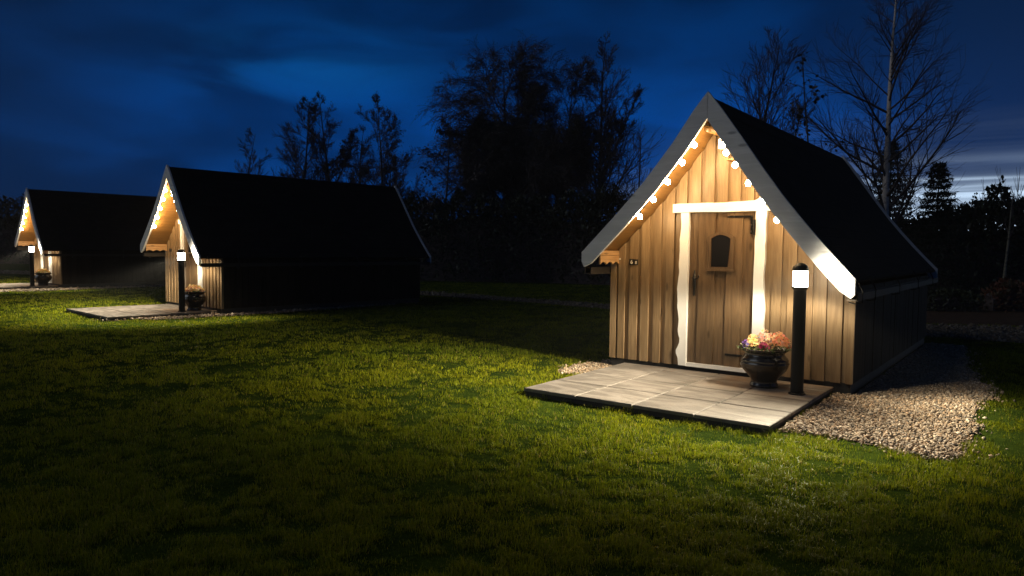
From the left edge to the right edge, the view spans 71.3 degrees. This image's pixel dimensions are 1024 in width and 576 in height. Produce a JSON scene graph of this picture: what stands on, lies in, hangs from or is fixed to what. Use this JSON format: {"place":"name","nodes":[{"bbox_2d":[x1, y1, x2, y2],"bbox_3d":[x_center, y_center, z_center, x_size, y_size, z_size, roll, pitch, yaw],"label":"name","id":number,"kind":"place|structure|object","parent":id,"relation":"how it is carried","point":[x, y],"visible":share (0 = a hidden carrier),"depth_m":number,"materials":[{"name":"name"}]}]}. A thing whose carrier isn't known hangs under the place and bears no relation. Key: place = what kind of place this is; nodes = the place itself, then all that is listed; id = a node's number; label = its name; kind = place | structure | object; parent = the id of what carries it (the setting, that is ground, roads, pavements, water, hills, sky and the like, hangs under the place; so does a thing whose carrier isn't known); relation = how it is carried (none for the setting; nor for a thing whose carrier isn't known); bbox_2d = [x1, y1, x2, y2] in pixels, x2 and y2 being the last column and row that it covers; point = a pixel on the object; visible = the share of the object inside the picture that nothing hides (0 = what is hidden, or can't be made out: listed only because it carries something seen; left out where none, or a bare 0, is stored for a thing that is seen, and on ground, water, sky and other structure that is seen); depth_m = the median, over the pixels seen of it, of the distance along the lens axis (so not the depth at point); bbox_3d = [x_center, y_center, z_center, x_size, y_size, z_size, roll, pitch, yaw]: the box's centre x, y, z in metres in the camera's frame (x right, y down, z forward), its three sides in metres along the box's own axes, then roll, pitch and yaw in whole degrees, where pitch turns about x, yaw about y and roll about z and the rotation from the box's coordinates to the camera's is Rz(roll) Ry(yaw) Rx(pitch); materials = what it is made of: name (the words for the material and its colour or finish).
{"place":"outdoors","nodes":[
{"label":"outdoors","id":0,"kind":"place"},
{"bbox_2d":[0,283,57,289],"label":"patio","id":1,"kind":"structure","parent":0,"point":[3,286],"depth_m":23.45,"materials":[{"name":"stone"}]},
{"bbox_2d":[28,244,34,285],"bbox_3d":[-15.678,-0.746,23.291,0.172,1.362,0.172,3,4,42],"label":"bollard lamp","id":2,"kind":"object","parent":1,"relation":"on","point":[32,275],"visible":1,"depth_m":23.25,"materials":[{"name":"black metal"}]},
{"bbox_2d":[34,272,51,285],"bbox_3d":[-15.585,-0.297,23.697,0.514,0.424,0.514,3,4,42],"label":"flower pot","id":3,"kind":"object","parent":1,"relation":"on","point":[42,279],"visible":0.97,"depth_m":23.55,"materials":[{"name":"ceramic"}]},
{"bbox_2d":[35,268,50,272],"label":"flowering plant","id":4,"kind":"object","parent":3,"relation":"on","point":[41,270],"visible":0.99,"depth_m":23.57,"materials":[{"name":"orange plant"}]},
{"bbox_2d":[66,304,216,320],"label":"patio","id":5,"kind":"structure","parent":0,"point":[111,313],"depth_m":15.48,"materials":[{"name":"stone"}]},
{"bbox_2d":[177,249,185,311],"bbox_3d":[-7.157,-0.165,15.448,0.172,1.362,0.172,3,4,42],"label":"bollard lamp","id":6,"kind":"object","parent":5,"relation":"on","point":[181,276],"visible":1,"depth_m":15.40,"materials":[{"name":"black metal"}]},
{"bbox_2d":[185,291,206,310],"bbox_3d":[-7.064,0.284,15.854,0.514,0.424,0.514,3,4,42],"label":"flower pot","id":7,"kind":"object","parent":5,"relation":"on","point":[194,301],"visible":0.82,"depth_m":15.69,"materials":[{"name":"ceramic"}]},
{"bbox_2d":[185,284,204,291],"bbox_3d":[-7.058,0.011,15.825,0.486,0.189,0.470,3,4,42],"label":"flowering plant","id":8,"kind":"object","parent":7,"relation":"on","point":[197,288],"visible":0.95,"depth_m":15.75,"materials":[{"name":"orange plant"}]},
{"bbox_2d":[0,264,1023,575],"bbox_3d":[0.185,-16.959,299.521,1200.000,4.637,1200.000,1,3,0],"label":"lawn ground","id":9,"kind":"structure","parent":0,"point":[408,558],"depth_m":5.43,"materials":[{"name":"green plant"}]},
{"bbox_2d":[0,193,33,263],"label":"hedge","id":10,"kind":"object","parent":9,"relation":"on","point":[10,253],"visible":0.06,"depth_m":48.14,"materials":[{"name":"black plant"}]},
{"bbox_2d":[15,188,165,287],"bbox_3d":[-14.176,-1.692,26.537,3.275,3.600,6.554,3,4,42],"label":"wooden cabin","id":11,"kind":"object","parent":9,"relation":"on","point":[81,239],"visible":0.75,"depth_m":24.75,"materials":[{"name":"brown wood"}]},
{"bbox_2d":[43,251,48,270],"bbox_3d":[-16.012,-1.156,24.548,0.803,1.844,0.060,3,4,42],"label":"door","id":12,"kind":"structure","parent":11,"relation":"in","point":[45,258],"depth_m":24.58,"materials":[{"name":"brown wood"}]},
{"bbox_2d":[227,126,272,174],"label":"faint tree","id":13,"kind":"object","parent":9,"relation":"on","point":[256,166],"visible":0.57,"depth_m":44.85,"materials":[{"name":"black plant"}]},
{"bbox_2d":[140,164,430,313],"bbox_3d":[-5.652,-1.111,18.693,3.275,3.600,6.554,3,4,42],"label":"wooden cabin","id":14,"kind":"object","parent":9,"relation":"on","point":[247,243],"visible":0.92,"depth_m":17.39,"materials":[{"name":"brown wood"}]},
{"bbox_2d":[153,182,167,227],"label":"string lights","id":15,"kind":"object","parent":14,"relation":"attached to","point":[160,208],"visible":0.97,"depth_m":16.57,"materials":[{"name":"white"}]},
{"bbox_2d":[183,233,197,289],"bbox_3d":[-7.501,-0.574,16.679,0.823,1.844,0.114,3,4,42],"label":"door","id":16,"kind":"structure","parent":14,"relation":"in","point":[191,269],"depth_m":16.74,"materials":[{"name":"brown wood"}]},
{"bbox_2d":[270,95,348,181],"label":"bare tree","id":17,"kind":"object","parent":9,"relation":"on","point":[296,159],"visible":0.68,"depth_m":41.85,"materials":[{"name":"black plant"}]},
{"bbox_2d":[297,91,362,183],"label":"bare tree","id":18,"kind":"object","parent":9,"relation":"on","point":[345,152],"visible":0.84,"depth_m":42.34,"materials":[{"name":"black plant"}]},
{"bbox_2d":[339,124,380,185],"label":"leafy tree","id":19,"kind":"object","parent":9,"relation":"on","point":[364,150],"visible":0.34,"depth_m":43.80,"materials":[{"name":"black plant"}]},
{"bbox_2d":[336,90,433,200],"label":"bare tree","id":20,"kind":"object","parent":9,"relation":"on","point":[384,171],"visible":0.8,"depth_m":41.71,"materials":[{"name":"black plant"}]},
{"bbox_2d":[407,114,485,237],"bbox_3d":[-3.470,-4.226,33.593,3.991,7.996,4.536,4,4,43],"label":"bare tree","id":21,"kind":"object","parent":9,"relation":"on","point":[460,144],"visible":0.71,"depth_m":33.60,"materials":[{"name":"black plant"}]},
{"bbox_2d":[411,28,585,216],"bbox_3d":[-0.695,-6.730,37.543,8.943,12.631,9.612,1,3,0],"label":"broad tree","id":22,"kind":"object","parent":9,"relation":"on","point":[506,172],"visible":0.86,"depth_m":35.89,"materials":[{"name":"black plant"}]},
{"bbox_2d":[0,270,1023,342],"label":"gravel drive","id":23,"kind":"structure","parent":9,"relation":"on","point":[968,331],"depth_m":14.99,"materials":[{"name":"gravel"}]},
{"bbox_2d":[395,182,631,285],"bbox_3d":[1.007,-2.429,32.318,16.670,4.708,6.100,2,3,18],"label":"hedge","id":24,"kind":"object","parent":9,"relation":"on","point":[476,244],"visible":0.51,"depth_m":32.28,"materials":[{"name":"black plant"}]},
{"bbox_2d":[514,52,631,222],"bbox_3d":[3.086,-6.231,36.352,6.361,11.865,6.874,1,3,0],"label":"leafy tree","id":25,"kind":"object","parent":9,"relation":"on","point":[577,120],"visible":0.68,"depth_m":35.42,"materials":[{"name":"black plant"}]},
{"bbox_2d":[551,28,665,217],"bbox_3d":[4.503,-6.548,35.584,5.093,12.636,5.877,0,3,-20],"label":"tall bare tree","id":26,"kind":"object","parent":9,"relation":"on","point":[621,127],"visible":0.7,"depth_m":35.26,"materials":[{"name":"black plant"}]},
{"bbox_2d":[613,126,652,209],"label":"slender tree","id":27,"kind":"object","parent":9,"relation":"on","point":[639,165],"visible":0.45,"depth_m":28.56,"materials":[{"name":"black plant"}]},
{"bbox_2d":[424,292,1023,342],"bbox_3d":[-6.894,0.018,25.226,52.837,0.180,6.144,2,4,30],"label":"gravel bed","id":28,"kind":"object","parent":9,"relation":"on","point":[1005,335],"visible":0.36,"depth_m":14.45,"materials":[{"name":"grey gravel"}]},
{"bbox_2d":[582,92,937,394],"bbox_3d":[4.158,-0.535,10.734,3.275,3.600,6.554,3,4,37],"label":"wooden cabin","id":29,"kind":"object","parent":9,"relation":"on","point":[705,254],"visible":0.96,"depth_m":8.63,"materials":[{"name":"brown wood"}]},
{"bbox_2d":[634,124,778,222],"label":"string lights","id":30,"kind":"object","parent":29,"relation":"attached to","point":[682,163],"visible":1,"depth_m":8.17,"materials":[{"name":"white"}]},
{"bbox_2d":[687,211,755,367],"bbox_3d":[2.504,0.013,8.560,0.823,1.844,0.114,3,4,37],"label":"door","id":31,"kind":"structure","parent":29,"relation":"in","point":[722,244],"depth_m":8.56,"materials":[{"name":"brown wood"}]},
{"bbox_2d":[720,25,816,134],"bbox_3d":[8.846,-4.437,25.452,3.616,9.694,3.208,3,4,32],"label":"round bare tree","id":32,"kind":"object","parent":9,"relation":"on","point":[755,105],"visible":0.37,"depth_m":24.82,"materials":[{"name":"black plant"}]},
{"bbox_2d":[871,141,940,284],"bbox_3d":[12.663,-2.119,23.873,3.457,5.670,3.267,1,3,0],"label":"spruce tree","id":33,"kind":"object","parent":9,"relation":"on","point":[892,181],"visible":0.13,"depth_m":23.59,"materials":[{"name":"black plant"}]},
{"bbox_2d":[908,161,983,305],"bbox_3d":[12.768,-1.522,21.570,2.825,4.601,2.652,1,3,0],"label":"spruce tree","id":34,"kind":"object","parent":9,"relation":"on","point":[938,213],"visible":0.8,"depth_m":21.20,"materials":[{"name":"green plant"}]},
{"bbox_2d":[891,175,1023,301],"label":"hedge","id":35,"kind":"object","parent":9,"relation":"on","point":[988,244],"visible":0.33,"depth_m":23.17,"materials":[{"name":"black plant"}]},
{"bbox_2d":[926,303,1023,325],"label":"leaf litter bed","id":36,"kind":"object","parent":9,"relation":"on","point":[1013,318],"depth_m":17.40,"materials":[{"name":"black"}]},
{"bbox_2d":[782,52,843,151],"bbox_3d":[8.335,-2.967,20.099,2.005,7.339,1.456,2,3,27],"label":"sapling","id":37,"kind":"object","parent":36,"relation":"on","point":[817,98],"visible":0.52,"depth_m":20.07,"materials":[{"name":"black plant"}]},
{"bbox_2d":[814,135,850,159],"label":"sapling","id":38,"kind":"object","parent":36,"relation":"on","point":[830,147],"visible":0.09,"depth_m":21.36,"materials":[{"name":"black plant"}]},
{"bbox_2d":[766,0,992,223],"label":"birch tree","id":39,"kind":"object","parent":36,"relation":"on","point":[884,168],"visible":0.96,"depth_m":20.45,"materials":[{"name":"brown plant"}]},
{"bbox_2d":[927,286,986,311],"bbox_3d":[11.868,0.355,19.469,1.667,0.813,1.412,1,3,0],"label":"shrub","id":40,"kind":"object","parent":36,"relation":"on","point":[949,299],"visible":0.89,"depth_m":19.27,"materials":[{"name":"green plant"}]},
{"bbox_2d":[977,276,1023,311],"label":"shrub","id":41,"kind":"object","parent":36,"relation":"on","point":[1005,294],"visible":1,"depth_m":19.51,"materials":[{"name":"green plant"}]},
{"bbox_2d":[995,191,1021,277],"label":"thin trunk tree","id":42,"kind":"object","parent":36,"relation":"on","point":[1007,246],"visible":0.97,"depth_m":20.44,"materials":[{"name":"brown plant"}]},
{"bbox_2d":[979,167,1023,228],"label":"twiggy bush","id":43,"kind":"object","parent":9,"relation":"on","point":[1017,186],"visible":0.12,"depth_m":24.58,"materials":[{"name":"black plant"}]},
{"label":"gravel bed","id":44,"kind":"structure","parent":9,"relation":"on","visible":0},
{"bbox_2d":[557,359,612,373],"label":"gravel","id":45,"kind":"structure","parent":44,"relation":"on","point":[587,366],"depth_m":9.33,"materials":[{"name":"beige gravel"}]},
{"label":"gravel bed","id":46,"kind":"structure","parent":9,"relation":"on","visible":0},
{"bbox_2d":[134,302,416,319],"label":"gravel","id":47,"kind":"structure","parent":46,"relation":"on","point":[212,313],"depth_m":15.81,"materials":[{"name":"grey gravel"}]},
{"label":"gravel bed","id":48,"kind":"structure","parent":9,"relation":"on","visible":0},
{"bbox_2d":[96,317,142,320],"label":"gravel","id":49,"kind":"structure","parent":48,"relation":"on","point":[131,318],"depth_m":14.36,"materials":[{"name":"grey gravel"}]},
{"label":"gravel bed","id":50,"kind":"structure","parent":9,"relation":"on","visible":0},
{"bbox_2d":[0,285,165,291],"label":"gravel","id":51,"kind":"structure","parent":50,"relation":"on","point":[42,289],"depth_m":23.25,"materials":[{"name":"grey gravel"}]},
{"bbox_2d":[0,0,1023,230],"label":"sky","id":52,"kind":"structure","parent":0,"point":[97,96],"materials":[{"name":"blue"}]},
{"bbox_2d":[524,363,833,434],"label":"patio","id":53,"kind":"structure","parent":0,"point":[736,402],"depth_m":7.31,"materials":[{"name":"stone"}]},
{"bbox_2d":[740,346,789,388],"bbox_3d":[2.760,0.865,7.800,0.514,0.424,0.514,3,4,37],"label":"flower pot","id":54,"kind":"object","parent":53,"relation":"on","point":[764,370],"visible":0.89,"depth_m":7.63,"materials":[{"name":"ceramic"}]},
{"bbox_2d":[737,339,753,348],"bbox_3d":[2.542,0.625,7.793,0.209,0.131,0.198,3,4,37],"label":"flowering plant","id":55,"kind":"object","parent":54,"relation":"on","point":[744,342],"visible":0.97,"depth_m":7.76,"materials":[{"name":"purple plant"}]},
{"bbox_2d":[743,334,757,348],"bbox_3d":[2.631,0.591,7.811,0.255,0.178,0.277,3,4,37],"label":"flowering plant","id":56,"kind":"object","parent":54,"relation":"in","point":[752,340],"visible":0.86,"depth_m":7.77,"materials":[{"name":"yellow plant"}]},
{"bbox_2d":[742,347,779,353],"bbox_3d":[2.654,0.662,7.651,0.418,0.081,0.179,3,4,37],"label":"flowering plant","id":57,"kind":"object","parent":54,"relation":"in","point":[763,349],"visible":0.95,"depth_m":7.63,"materials":[{"name":"green plant"}]},
{"bbox_2d":[756,342,772,350],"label":"flowering plant","id":58,"kind":"object","parent":54,"relation":"in","point":[764,345],"visible":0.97,"depth_m":7.64,"materials":[{"name":"pink plant"}]},
{"bbox_2d":[752,328,777,349],"bbox_3d":[2.783,0.563,7.803,0.290,0.241,0.290,1,3,-1],"label":"flowering plant","id":59,"kind":"object","parent":54,"relation":"in","point":[765,338],"visible":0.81,"depth_m":7.76,"materials":[{"name":"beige plant"}]},
{"bbox_2d":[766,331,791,353],"bbox_3d":[2.879,0.584,7.710,0.315,0.224,0.323,1,3,14],"label":"flowering plant","id":60,"kind":"object","parent":54,"relation":"in","point":[776,339],"visible":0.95,"depth_m":7.66,"materials":[{"name":"orange plant"}]},
{"bbox_2d":[788,263,808,395],"bbox_3d":[2.962,0.421,7.366,0.172,1.362,0.172,3,4,37],"label":"bollard lamp","id":61,"kind":"object","parent":53,"relation":"on","point":[798,341],"visible":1,"depth_m":7.32,"materials":[{"name":"black metal"}]},
{"bbox_2d":[777,342,1015,461],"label":"gravel","id":62,"kind":"structure","parent":0,"point":[933,378],"depth_m":6.99,"materials":[{"name":"beige gravel"}]}
]}

